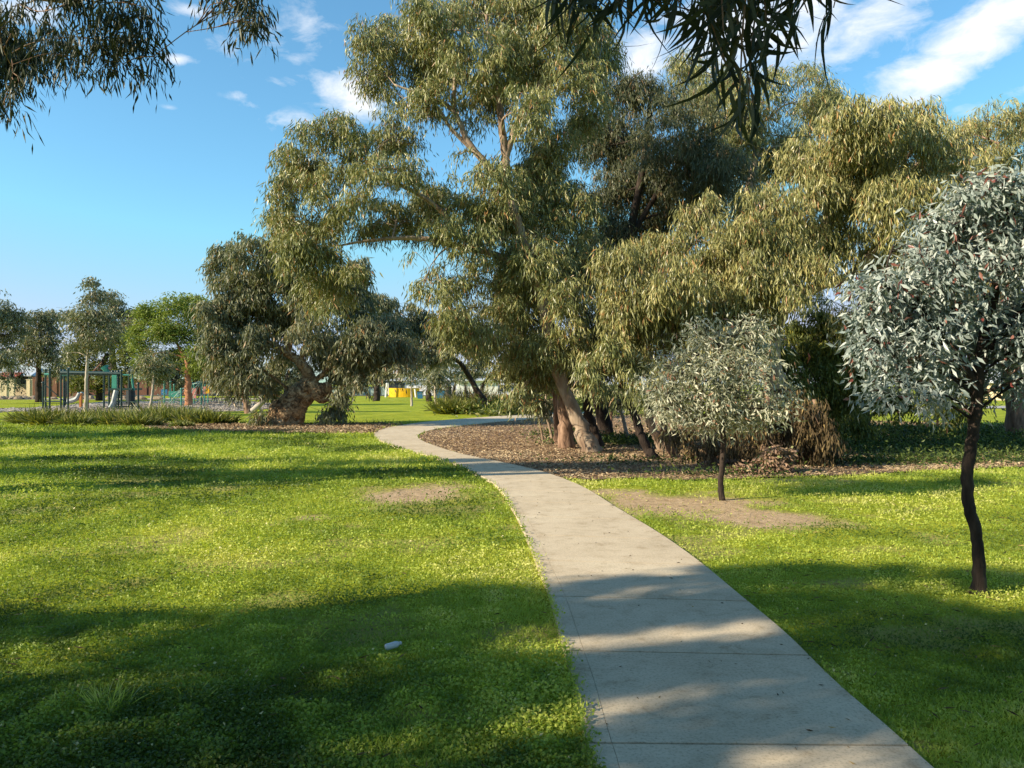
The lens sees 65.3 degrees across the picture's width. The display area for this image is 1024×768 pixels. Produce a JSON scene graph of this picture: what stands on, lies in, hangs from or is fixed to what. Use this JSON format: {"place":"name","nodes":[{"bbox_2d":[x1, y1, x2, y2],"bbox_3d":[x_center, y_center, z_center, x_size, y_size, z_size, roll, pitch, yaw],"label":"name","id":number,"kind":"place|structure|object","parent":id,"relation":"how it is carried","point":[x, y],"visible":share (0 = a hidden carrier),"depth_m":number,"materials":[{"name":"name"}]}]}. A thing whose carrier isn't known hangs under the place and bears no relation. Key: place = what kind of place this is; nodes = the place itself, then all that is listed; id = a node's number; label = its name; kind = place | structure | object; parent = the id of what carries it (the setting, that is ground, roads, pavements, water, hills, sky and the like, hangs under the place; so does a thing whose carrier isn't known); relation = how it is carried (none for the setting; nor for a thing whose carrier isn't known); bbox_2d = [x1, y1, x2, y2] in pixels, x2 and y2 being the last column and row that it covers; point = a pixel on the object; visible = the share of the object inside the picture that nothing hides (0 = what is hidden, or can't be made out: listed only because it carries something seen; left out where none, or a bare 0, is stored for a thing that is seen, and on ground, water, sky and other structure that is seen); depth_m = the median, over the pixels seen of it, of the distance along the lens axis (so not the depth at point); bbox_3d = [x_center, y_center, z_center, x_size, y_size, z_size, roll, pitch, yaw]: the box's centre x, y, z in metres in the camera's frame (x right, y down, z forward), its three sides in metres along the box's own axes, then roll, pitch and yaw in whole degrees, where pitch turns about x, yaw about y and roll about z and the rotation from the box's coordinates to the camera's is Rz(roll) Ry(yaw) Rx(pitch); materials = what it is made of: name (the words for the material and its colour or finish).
{"place":"outdoors","nodes":[
{"label":"outdoors","id":0,"kind":"place"},
{"bbox_2d":[0,379,14,396],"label":"garden wall","id":1,"kind":"structure","parent":0,"point":[5,392],"depth_m":103.94,"materials":[{"name":"beige brick"}]},
{"bbox_2d":[26,379,31,396],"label":"garden wall","id":2,"kind":"structure","parent":0,"point":[28,387],"depth_m":103.94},
{"bbox_2d":[0,400,270,412],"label":"playground ground","id":3,"kind":"structure","parent":0,"point":[106,404],"depth_m":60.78,"materials":[{"name":"grey gravel"}]},
{"bbox_2d":[66,392,83,406],"bbox_3d":[-30.784,1.090,56.160,1.256,1.119,0.640,0,0,0],"label":"slide","id":4,"kind":"object","parent":3,"relation":"on","point":[78,396],"visible":0.83,"depth_m":55.90,"materials":[{"name":"grey plastic"}]},
{"bbox_2d":[41,368,119,408],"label":"monkey bars","id":5,"kind":"object","parent":3,"relation":"on","point":[64,373],"visible":0.8,"depth_m":50.94,"materials":[{"name":"green paint"}]},
{"bbox_2d":[65,381,66,405],"bbox_3d":[-30.245,0.640,54.200,0.397,1.644,0.465,0,0,0],"label":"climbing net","id":6,"kind":"object","parent":5,"relation":"attached to","point":[65,391],"visible":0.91,"depth_m":54.18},
{"bbox_2d":[88,362,101,407],"bbox_3d":[-27.697,0.094,53.000,1.038,3.112,0.170,0,0,0],"label":"flagpole","id":7,"kind":"object","parent":3,"relation":"on","point":[88,382],"visible":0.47,"depth_m":52.98,"materials":[{"name":"grey metal"}]},
{"bbox_2d":[101,365,141,409],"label":"play tower","id":8,"kind":"structure","parent":3,"relation":"on","point":[130,397],"depth_m":50.30,"materials":[{"name":"green metal"}]},
{"bbox_2d":[120,291,214,405],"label":"round tree","id":9,"kind":"object","parent":3,"relation":"on","point":[165,329],"visible":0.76,"depth_m":59.33,"materials":[{"name":"green plant"}]},
{"bbox_2d":[161,381,212,403],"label":"play structure","id":10,"kind":"object","parent":3,"relation":"on","point":[173,391],"visible":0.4,"depth_m":65.95,"materials":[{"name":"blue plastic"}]},
{"bbox_2d":[195,394,219,402],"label":"picnic table","id":11,"kind":"object","parent":3,"relation":"on","point":[218,398],"visible":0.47,"depth_m":67.62,"materials":[{"name":"wood"}]},
{"bbox_2d":[385,383,418,396],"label":"curved wall","id":12,"kind":"structure","parent":0,"point":[399,393],"depth_m":100.10,"materials":[{"name":"yellow paint"}]},
{"bbox_2d":[92,394,752,395],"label":"road","id":13,"kind":"structure","parent":0,"point":[252,395],"depth_m":113.22,"materials":[{"name":"grey asphalt"}]},
{"bbox_2d":[1,368,48,395],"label":"house","id":14,"kind":"structure","parent":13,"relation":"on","point":[33,373],"depth_m":112.00,"materials":[{"name":"brick"}]},
{"bbox_2d":[17,376,28,383],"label":"window","id":15,"kind":"structure","parent":14,"relation":"in","point":[24,377],"depth_m":111.91,"materials":[{"name":"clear glass"}]},
{"bbox_2d":[89,379,251,394],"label":"timber fence","id":16,"kind":"object","parent":13,"relation":"on","point":[145,391],"visible":0.06,"depth_m":117.94,"materials":[{"name":"brown wood"}]},
{"bbox_2d":[332,386,384,394],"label":"panel fence","id":17,"kind":"object","parent":13,"relation":"on","point":[382,392],"visible":0.12,"depth_m":117.94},
{"bbox_2d":[0,385,1023,767],"bbox_3d":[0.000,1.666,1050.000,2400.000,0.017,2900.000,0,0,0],"label":"lawn","id":18,"kind":"structure","parent":0,"point":[728,509],"depth_m":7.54,"materials":[{"name":"plant"}]},
{"bbox_2d":[0,363,28,394],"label":"distant gum","id":19,"kind":"object","parent":18,"relation":"on","point":[11,374],"visible":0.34,"depth_m":108.90,"materials":[{"name":"green plant"}]},
{"bbox_2d":[0,288,35,395],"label":"gum tree","id":20,"kind":"object","parent":18,"relation":"on","point":[12,323],"visible":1,"depth_m":66.21,"materials":[{"name":"green plant"}]},
{"bbox_2d":[0,405,57,424],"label":"sedge clump","id":21,"kind":"object","parent":18,"relation":"on","point":[12,418],"visible":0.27,"depth_m":32.14,"materials":[{"name":"green plant"}]},
{"bbox_2d":[6,682,83,718],"bbox_3d":[-2.307,1.583,3.969,0.235,0.134,0.348,0,0,0],"label":"grass tuft","id":22,"kind":"object","parent":18,"relation":"on","point":[54,699],"visible":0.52,"depth_m":4.03,"materials":[{"name":"green plant"}]},
{"bbox_2d":[16,307,75,401],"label":"gum tree","id":23,"kind":"object","parent":18,"relation":"on","point":[43,342],"visible":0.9,"depth_m":71.83,"materials":[{"name":"green plant"}]},
{"bbox_2d":[14,400,80,425],"bbox_3d":[-18.464,1.130,31.743,3.110,1.150,2.338,0,0,0],"label":"sedge clump","id":24,"kind":"object","parent":18,"relation":"on","point":[43,418],"visible":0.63,"depth_m":31.33,"materials":[{"name":"green plant"}]},
{"bbox_2d":[31,357,77,376],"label":"distant gum","id":25,"kind":"object","parent":18,"relation":"on","point":[47,372],"visible":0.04,"depth_m":109.48,"materials":[{"name":"green plant"}]},
{"bbox_2d":[32,377,83,396],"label":"timber fence","id":26,"kind":"object","parent":18,"relation":"on","point":[55,388],"visible":0.3,"depth_m":102.94,"materials":[{"name":"brown wood"}]},
{"bbox_2d":[48,410,98,425],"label":"sedge clump","id":27,"kind":"object","parent":18,"relation":"on","point":[78,418],"visible":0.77,"depth_m":31.02,"materials":[{"name":"green plant"}]},
{"bbox_2d":[52,275,127,410],"bbox_3d":[-23.127,-2.147,43.852,3.526,7.695,4.412,0,0,-34],"label":"young gum","id":28,"kind":"object","parent":18,"relation":"on","point":[86,321],"visible":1,"depth_m":43.48,"materials":[{"name":"green plant"}]},
{"bbox_2d":[44,289,138,397],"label":"gum tree","id":29,"kind":"object","parent":18,"relation":"on","point":[121,313],"visible":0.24,"depth_m":91.38,"materials":[{"name":"green plant"}]},
{"bbox_2d":[69,406,117,415],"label":"sedge clump","id":30,"kind":"object","parent":18,"relation":"on","point":[94,410],"visible":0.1,"depth_m":32.79,"materials":[{"name":"green plant"}]},
{"bbox_2d":[54,333,146,400],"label":"bushy tree","id":31,"kind":"object","parent":18,"relation":"on","point":[78,381],"visible":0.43,"depth_m":79.44,"materials":[{"name":"green plant"}]},
{"bbox_2d":[56,667,152,725],"bbox_3d":[-2.016,1.550,3.952,0.442,0.249,0.488,0,0,14],"label":"grass tuft","id":32,"kind":"object","parent":18,"relation":"on","point":[89,700],"visible":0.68,"depth_m":3.99,"materials":[{"name":"green plant"}]},
{"bbox_2d":[81,403,131,417],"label":"sedge clump","id":33,"kind":"object","parent":18,"relation":"on","point":[98,412],"visible":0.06,"depth_m":32.59,"materials":[{"name":"green plant"}]},
{"bbox_2d":[92,406,152,425],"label":"sedge clump","id":34,"kind":"object","parent":18,"relation":"on","point":[104,418],"visible":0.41,"depth_m":30.95,"materials":[{"name":"green plant"}]},
{"bbox_2d":[0,0,282,153],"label":"gum tree","id":35,"kind":"object","parent":18,"relation":"on","point":[17,56],"visible":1,"depth_m":9.23,"materials":[{"name":"green plant"}]},
{"bbox_2d":[124,344,182,406],"bbox_3d":[-18.493,-0.173,41.413,3.075,3.775,3.264,0,0,0],"label":"young gum","id":36,"kind":"object","parent":18,"relation":"on","point":[151,367],"visible":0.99,"depth_m":40.99,"materials":[{"name":"green plant"}]},
{"bbox_2d":[132,398,180,413],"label":"sedge clump","id":37,"kind":"object","parent":18,"relation":"on","point":[162,405],"visible":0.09,"depth_m":34.60,"materials":[{"name":"green plant"}]},
{"bbox_2d":[144,358,199,395],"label":"distant gum","id":38,"kind":"object","parent":18,"relation":"on","point":[178,383],"visible":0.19,"depth_m":111.49,"materials":[{"name":"green plant"}]},
{"bbox_2d":[149,403,203,421],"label":"sedge clump","id":39,"kind":"object","parent":18,"relation":"on","point":[165,413],"visible":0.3,"depth_m":33.52,"materials":[{"name":"green plant"}]},
{"bbox_2d":[165,405,209,412],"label":"sedge clump","id":40,"kind":"object","parent":18,"relation":"on","point":[189,407],"visible":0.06,"depth_m":34.79,"materials":[{"name":"green plant"}]},
{"bbox_2d":[174,675,221,703],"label":"grass tuft","id":41,"kind":"object","parent":18,"relation":"on","point":[199,693],"visible":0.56,"depth_m":4.11,"materials":[{"name":"green plant"}]},
{"bbox_2d":[167,403,228,421],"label":"sedge clump","id":42,"kind":"object","parent":18,"relation":"on","point":[185,413],"visible":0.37,"depth_m":33.02,"materials":[{"name":"green plant"}]},
{"bbox_2d":[193,376,221,393],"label":"distant gum","id":43,"kind":"object","parent":18,"relation":"on","point":[198,379],"visible":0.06,"depth_m":113.29,"materials":[{"name":"green plant"}]},
{"bbox_2d":[230,344,276,413],"bbox_3d":[-14.967,-0.804,45.306,3.550,5.202,2.380,0,0,0],"label":"forked gum","id":44,"kind":"object","parent":18,"relation":"on","point":[253,408],"visible":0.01,"depth_m":44.86,"materials":[{"name":"brown plant"}]},
{"bbox_2d":[260,354,316,394],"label":"distant gum","id":45,"kind":"object","parent":18,"relation":"on","point":[293,380],"visible":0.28,"depth_m":116.94,"materials":[{"name":"green plant"}]},
{"bbox_2d":[368,363,391,400],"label":"park tree","id":46,"kind":"object","parent":18,"relation":"on","point":[376,393],"visible":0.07,"depth_m":77.77,"materials":[{"name":"green plant"}]},
{"bbox_2d":[384,641,401,649],"bbox_3d":[-0.728,1.602,4.894,0.106,0.049,0.040,0,0,-24],"label":"plastic bottle","id":47,"kind":"object","parent":18,"relation":"on","point":[392,645],"visible":1,"depth_m":4.88,"materials":[{"name":"plastic"}]},
{"bbox_2d":[398,371,427,405],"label":"young gum","id":48,"kind":"object","parent":18,"relation":"on","point":[410,383],"visible":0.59,"depth_m":59.52,"materials":[{"name":"green plant"}]},
{"bbox_2d":[417,391,423,398],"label":"bin","id":49,"kind":"object","parent":18,"relation":"on","point":[419,395],"visible":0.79,"depth_m":89.63,"materials":[{"name":"blue plastic"}]},
{"bbox_2d":[388,377,456,394],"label":"building","id":50,"kind":"structure","parent":18,"relation":"on","point":[397,383],"depth_m":118.00,"materials":[{"name":"metal"}]},
{"bbox_2d":[388,381,404,389],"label":"window","id":51,"kind":"structure","parent":50,"relation":"in","point":[397,383],"depth_m":117.92,"materials":[{"name":"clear glass"}]},
{"bbox_2d":[411,363,449,401],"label":"park tree","id":52,"kind":"object","parent":18,"relation":"on","point":[429,395],"visible":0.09,"depth_m":75.72,"materials":[{"name":"green plant"}]},
{"bbox_2d":[369,286,499,412],"bbox_3d":[-4.194,-1.752,42.391,7.230,7.121,4.988,0,0,0],"label":"gum tree","id":53,"kind":"object","parent":18,"relation":"on","point":[430,353],"visible":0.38,"depth_m":41.78,"materials":[{"name":"green plant"}]},
{"bbox_2d":[416,366,455,402],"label":"young gum","id":54,"kind":"object","parent":18,"relation":"on","point":[438,380],"visible":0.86,"depth_m":47.20,"materials":[{"name":"green plant"}]},
{"bbox_2d":[421,391,483,413],"bbox_3d":[-3.204,0.964,44.384,3.758,1.375,3.592,0,0,-36],"label":"sedge clump","id":55,"kind":"object","parent":18,"relation":"on","point":[440,403],"visible":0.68,"depth_m":43.84,"materials":[{"name":"green plant"}]},
{"bbox_2d":[442,359,467,397],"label":"park tree","id":56,"kind":"object","parent":18,"relation":"on","point":[460,380],"visible":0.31,"depth_m":72.86,"materials":[{"name":"green plant"}]},
{"bbox_2d":[448,366,467,395],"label":"park tree","id":57,"kind":"object","parent":18,"relation":"on","point":[451,374],"visible":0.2,"depth_m":80.87,"materials":[{"name":"green plant"}]},
{"bbox_2d":[449,397,476,413],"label":"sedge clump","id":58,"kind":"object","parent":18,"relation":"on","point":[454,412],"visible":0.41,"depth_m":43.93,"materials":[{"name":"green plant"}]},
{"bbox_2d":[458,367,475,393],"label":"park tree","id":59,"kind":"object","parent":18,"relation":"on","point":[465,388],"visible":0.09,"depth_m":83.88,"materials":[{"name":"green plant"}]},
{"bbox_2d":[435,379,499,400],"bbox_3d":[-2.697,0.638,47.575,5.491,2.222,4.405,0,0,0],"label":"sedge clump","id":60,"kind":"object","parent":18,"relation":"on","point":[460,392],"visible":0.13,"depth_m":47.25,"materials":[{"name":"green plant"}]},
{"bbox_2d":[445,380,508,403],"bbox_3d":[-2.040,0.871,46.851,5.019,2.324,4.412,0,0,-39],"label":"sedge clump","id":61,"kind":"object","parent":18,"relation":"on","point":[475,396],"visible":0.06,"depth_m":46.59,"materials":[{"name":"green plant"}]},
{"bbox_2d":[457,378,501,395],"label":"building","id":62,"kind":"structure","parent":18,"relation":"on","point":[479,382],"depth_m":102.00,"materials":[{"name":"metal"}]},
{"bbox_2d":[456,357,505,391],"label":"park tree","id":63,"kind":"object","parent":18,"relation":"on","point":[476,374],"visible":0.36,"depth_m":79.15,"materials":[{"name":"green plant"}]},
{"bbox_2d":[499,383,514,394],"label":"building","id":64,"kind":"structure","parent":18,"relation":"on","point":[501,389],"depth_m":119.91,"materials":[{"name":"metal"}]},
{"bbox_2d":[499,385,510,391],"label":"window","id":65,"kind":"structure","parent":64,"relation":"in","point":[504,387],"depth_m":119.92,"materials":[{"name":"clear glass"}]},
{"bbox_2d":[610,352,666,378],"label":"distant gum","id":66,"kind":"object","parent":18,"relation":"on","point":[651,367],"visible":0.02,"depth_m":123.92,"materials":[{"name":"green plant"}]},
{"bbox_2d":[517,0,901,168],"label":"overhanging gum","id":67,"kind":"object","parent":18,"relation":"on","point":[719,11],"visible":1,"depth_m":2.19,"materials":[{"name":"green plant"}]},
{"bbox_2d":[624,300,813,500],"bbox_3d":[2.990,0.228,11.444,2.732,2.914,1.608,0,0,0],"label":"silver sapling","id":68,"kind":"object","parent":18,"relation":"on","point":[723,412],"visible":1,"depth_m":11.34,"materials":[{"name":"green plant"}]},
{"bbox_2d":[807,151,1023,595],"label":"silver tree","id":69,"kind":"object","parent":18,"relation":"on","point":[990,331],"visible":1,"depth_m":6.22,"materials":[{"name":"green plant"}]},
{"bbox_2d":[0,0,1023,384],"label":"sky","id":70,"kind":"structure","parent":0,"point":[135,203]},
{"bbox_2d":[572,378,680,397],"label":"house","id":71,"kind":"structure","parent":0,"point":[605,385],"depth_m":95.00,"materials":[{"name":"metal"}]},
{"bbox_2d":[374,410,933,767],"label":"path","id":72,"kind":"structure","parent":0,"point":[708,708],"depth_m":4.76,"materials":[{"name":"concrete"}]},
{"bbox_2d":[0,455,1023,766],"bbox_3d":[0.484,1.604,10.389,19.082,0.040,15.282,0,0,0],"label":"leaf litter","id":73,"kind":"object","parent":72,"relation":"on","point":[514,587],"visible":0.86,"depth_m":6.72,"materials":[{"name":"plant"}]},
{"bbox_2d":[419,413,1023,479],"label":"mulch ground","id":74,"kind":"structure","parent":0,"point":[564,452],"depth_m":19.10,"materials":[{"name":"brown wood"}]},
{"bbox_2d":[250,0,635,452],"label":"gum tree","id":75,"kind":"object","parent":74,"relation":"on","point":[437,67],"visible":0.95,"depth_m":19.04,"materials":[{"name":"green plant"}]},
{"bbox_2d":[419,149,613,448],"bbox_3d":[0.291,-2.104,19.189,4.813,7.656,4.010,0,0,0],"label":"gum tree","id":76,"kind":"object","parent":74,"relation":"on","point":[513,302],"visible":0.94,"depth_m":18.84,"materials":[{"name":"green plant"}]},
{"bbox_2d":[512,379,553,443],"bbox_3d":[0.581,0.649,21.978,1.410,2.112,1.324,0,0,0],"label":"young gum","id":77,"kind":"object","parent":74,"relation":"on","point":[547,411],"visible":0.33,"depth_m":21.87,"materials":[{"name":"green plant"}]},
{"bbox_2d":[410,385,679,416],"bbox_3d":[2.984,0.921,46.725,16.534,2.097,24.068,0,0,0],"label":"ground cover","id":78,"kind":"object","parent":74,"relation":"on","point":[492,409],"visible":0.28,"depth_m":42.09,"materials":[{"name":"green plant"}]},
{"bbox_2d":[541,383,569,444],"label":"young gum","id":79,"kind":"object","parent":74,"relation":"on","point":[556,421],"visible":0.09,"depth_m":21.53,"materials":[{"name":"brown plant"}]},
{"bbox_2d":[540,385,571,437],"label":"young gum","id":80,"kind":"object","parent":74,"relation":"on","point":[549,426],"visible":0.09,"depth_m":23.96,"materials":[{"name":"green plant"}]},
{"bbox_2d":[572,346,604,448],"bbox_3d":[1.806,0.299,20.361,1.399,2.908,1.371,0,0,0],"label":"young gum","id":81,"kind":"object","parent":74,"relation":"on","point":[588,416],"visible":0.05,"depth_m":20.10,"materials":[{"name":"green plant"}]},
{"bbox_2d":[567,333,661,460],"bbox_3d":[2.147,0.320,17.045,1.971,2.880,1.647,0,0,17],"label":"gum","id":82,"kind":"object","parent":74,"relation":"on","point":[609,358],"visible":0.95,"depth_m":16.95,"materials":[{"name":"green plant"}]},
{"bbox_2d":[608,392,624,425],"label":"young gum","id":83,"kind":"object","parent":74,"relation":"on","point":[611,417],"visible":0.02,"depth_m":25.95,"materials":[{"name":"green plant"}]},
{"bbox_2d":[597,393,638,437],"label":"young gum","id":84,"kind":"object","parent":74,"relation":"on","point":[625,428],"visible":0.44,"depth_m":22.25,"materials":[{"name":"green plant"}]},
{"bbox_2d":[467,63,771,435],"bbox_3d":[2.739,-3.795,24.500,9.156,11.058,6.127,0,0,0],"label":"gum tree","id":85,"kind":"object","parent":74,"relation":"on","point":[657,186],"visible":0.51,"depth_m":23.44,"materials":[{"name":"green plant"}]},
{"bbox_2d":[632,379,665,450],"bbox_3d":[3.389,0.789,19.565,1.095,1.946,0.996,0,0,0],"label":"young gum","id":86,"kind":"object","parent":74,"relation":"on","point":[656,433],"visible":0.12,"depth_m":19.42,"materials":[{"name":"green plant"}]},
{"bbox_2d":[642,399,681,458],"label":"young gum","id":87,"kind":"object","parent":74,"relation":"on","point":[661,430],"visible":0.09,"depth_m":17.52,"materials":[{"name":"green plant"}]},
{"bbox_2d":[651,370,855,468],"bbox_3d":[4.787,1.047,15.923,4.119,2.720,2.018,0,0,0],"label":"dead bush","id":88,"kind":"object","parent":74,"relation":"on","point":[814,439],"visible":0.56,"depth_m":15.63,"materials":[{"name":"brown plant"}]},
{"bbox_2d":[718,440,802,474],"bbox_3d":[4.602,1.458,14.635,1.689,0.854,0.963,0,0,0],"label":"pile","id":89,"kind":"object","parent":74,"relation":"on","point":[774,454],"visible":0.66,"depth_m":14.54,"materials":[{"name":"brown plant"}]},
{"bbox_2d":[510,417,1023,476],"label":"ground cover","id":90,"kind":"object","parent":74,"relation":"on","point":[993,437],"visible":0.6,"depth_m":19.05,"materials":[{"name":"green plant"}]},
{"bbox_2d":[579,90,1000,455],"bbox_3d":[6.159,-2.272,17.743,9.509,8.128,4.806,0,0,0],"label":"weeping gum","id":91,"kind":"object","parent":74,"relation":"on","point":[858,161],"visible":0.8,"depth_m":16.95,"materials":[{"name":"green plant"}]},
{"bbox_2d":[658,47,962,401],"bbox_3d":[9.925,-4.816,25.916,11.875,13.062,5.126,0,0,0],"label":"gum tree","id":92,"kind":"object","parent":74,"relation":"on","point":[811,108],"visible":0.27,"depth_m":25.80,"materials":[{"name":"green plant"}]},
{"bbox_2d":[760,307,897,447],"bbox_3d":[8.068,0.102,20.332,4.906,4.262,2.644,0,0,-28],"label":"bushy tree","id":93,"kind":"object","parent":74,"relation":"on","point":[819,370],"visible":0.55,"depth_m":19.86,"materials":[{"name":"green plant"}]},
{"bbox_2d":[842,320,996,436],"bbox_3d":[12.249,-0.322,24.553,5.112,4.052,3.598,0,0,0],"label":"bushy tree","id":94,"kind":"object","parent":74,"relation":"on","point":[958,417],"visible":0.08,"depth_m":24.01,"materials":[{"name":"green plant"}]},
{"bbox_2d":[880,94,1023,434],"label":"gum tree","id":95,"kind":"object","parent":74,"relation":"on","point":[972,130],"visible":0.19,"depth_m":23.56,"materials":[{"name":"green plant"}]},
{"bbox_2d":[962,372,1004,399],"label":"house","id":96,"kind":"structure","parent":0,"point":[990,384],"depth_m":82.00,"materials":[{"name":"metal"}]},
{"label":"mulch ground","id":97,"kind":"structure","parent":0,"visible":0},
{"bbox_2d":[107,406,168,426],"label":"sedge clump","id":98,"kind":"object","parent":97,"relation":"on","point":[150,419],"visible":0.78,"depth_m":30.69,"materials":[{"name":"green plant"}]},
{"bbox_2d":[169,419,195,426],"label":"sedge clump","id":99,"kind":"object","parent":97,"relation":"on","point":[183,423],"visible":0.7,"depth_m":30.08,"materials":[{"name":"green plant"}]},
{"bbox_2d":[186,408,243,423],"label":"sedge clump","id":100,"kind":"object","parent":97,"relation":"on","point":[223,418],"visible":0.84,"depth_m":32.60,"materials":[{"name":"green plant"}]},
{"bbox_2d":[138,421,403,434],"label":"mulch chips","id":101,"kind":"object","parent":97,"relation":"on","point":[360,427],"visible":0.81,"depth_m":29.26,"materials":[{"name":"brown wood"}]},
{"bbox_2d":[184,229,426,425],"bbox_3d":[-8.026,-1.921,32.394,9.427,8.014,6.915,0,0,0],"label":"gnarled tree","id":102,"kind":"object","parent":97,"relation":"on","point":[246,315],"visible":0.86,"depth_m":30.83,"materials":[{"name":"green plant"}]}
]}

